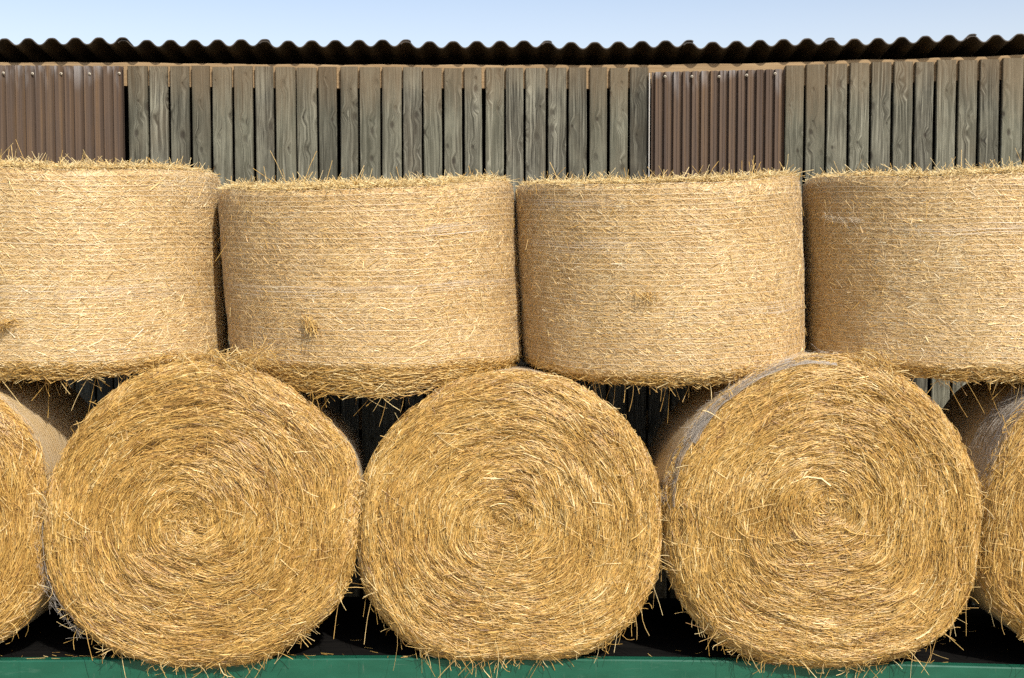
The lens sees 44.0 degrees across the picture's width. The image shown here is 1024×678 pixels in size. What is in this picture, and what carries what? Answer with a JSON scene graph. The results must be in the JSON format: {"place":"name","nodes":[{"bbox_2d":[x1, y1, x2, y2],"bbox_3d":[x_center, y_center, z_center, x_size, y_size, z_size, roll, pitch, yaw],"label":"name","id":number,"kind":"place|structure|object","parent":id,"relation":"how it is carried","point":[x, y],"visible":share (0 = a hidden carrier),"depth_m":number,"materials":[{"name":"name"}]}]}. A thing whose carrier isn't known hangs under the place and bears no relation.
{"place":"outdoors","nodes":[
{"label":"outdoors","id":0,"kind":"place"},
{"bbox_2d":[0,33,1023,604],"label":"barn","id":1,"kind":"structure","parent":0,"point":[520,111],"depth_m":8.16,"materials":[{"name":"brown wood"}]},
{"bbox_2d":[0,0,1023,47],"label":"sky","id":2,"kind":"structure","parent":0,"point":[561,22],"materials":[{"name":"blue"}]},
{"label":"ground","id":3,"kind":"structure","parent":0,"visible":0},
{"bbox_2d":[0,597,1023,677],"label":"farm trailer","id":4,"kind":"object","parent":3,"relation":"on","point":[984,652],"visible":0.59,"depth_m":6.22,"materials":[{"name":"green paint"}]},
{"bbox_2d":[0,376,96,643],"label":"straw bale","id":5,"kind":"object","parent":4,"relation":"on","point":[34,435],"visible":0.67,"depth_m":6.12,"materials":[{"name":"beige plant"}]},
{"bbox_2d":[0,139,228,413],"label":"straw bale","id":6,"kind":"object","parent":5,"relation":"on","point":[108,269],"visible":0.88,"depth_m":6.22,"materials":[{"name":"beige plant"}]},
{"bbox_2d":[25,337,366,677],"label":"straw bale","id":7,"kind":"object","parent":4,"relation":"on","point":[200,512],"visible":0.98,"depth_m":6.04,"materials":[{"name":"beige plant"}]},
{"bbox_2d":[0,624,1011,662],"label":"straw litter","id":8,"kind":"object","parent":4,"relation":"on","point":[415,654],"visible":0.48,"depth_m":6.26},
{"bbox_2d":[348,362,671,677],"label":"straw bale","id":9,"kind":"object","parent":4,"relation":"on","point":[503,514],"visible":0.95,"depth_m":6.06,"materials":[{"name":"beige plant"}]},
{"bbox_2d":[215,151,523,425],"bbox_3d":[-0.759,-0.294,6.881,1.668,1.381,1.672,0,3,0],"label":"straw bale","id":10,"kind":"object","parent":9,"relation":"on","point":[365,285],"visible":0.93,"depth_m":6.21,"materials":[{"name":"beige plant"}]},
{"bbox_2d":[645,342,995,677],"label":"straw bale","id":11,"kind":"object","parent":4,"relation":"on","point":[825,510],"visible":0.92,"depth_m":6.03,"materials":[{"name":"beige plant"}]},
{"bbox_2d":[515,159,813,422],"bbox_3d":[0.798,-0.295,6.894,1.574,1.368,1.590,0,3,0],"label":"straw bale","id":12,"kind":"object","parent":11,"relation":"on","point":[669,281],"visible":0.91,"depth_m":6.23,"materials":[{"name":"beige plant"}]},
{"bbox_2d":[939,379,1023,640],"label":"straw bale","id":13,"kind":"object","parent":4,"relation":"on","point":[992,441],"visible":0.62,"depth_m":6.10,"materials":[{"name":"beige plant"}]},
{"bbox_2d":[802,150,1023,417],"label":"straw bale","id":14,"kind":"object","parent":13,"relation":"on","point":[929,264],"visible":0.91,"depth_m":6.22,"materials":[{"name":"beige plant"}]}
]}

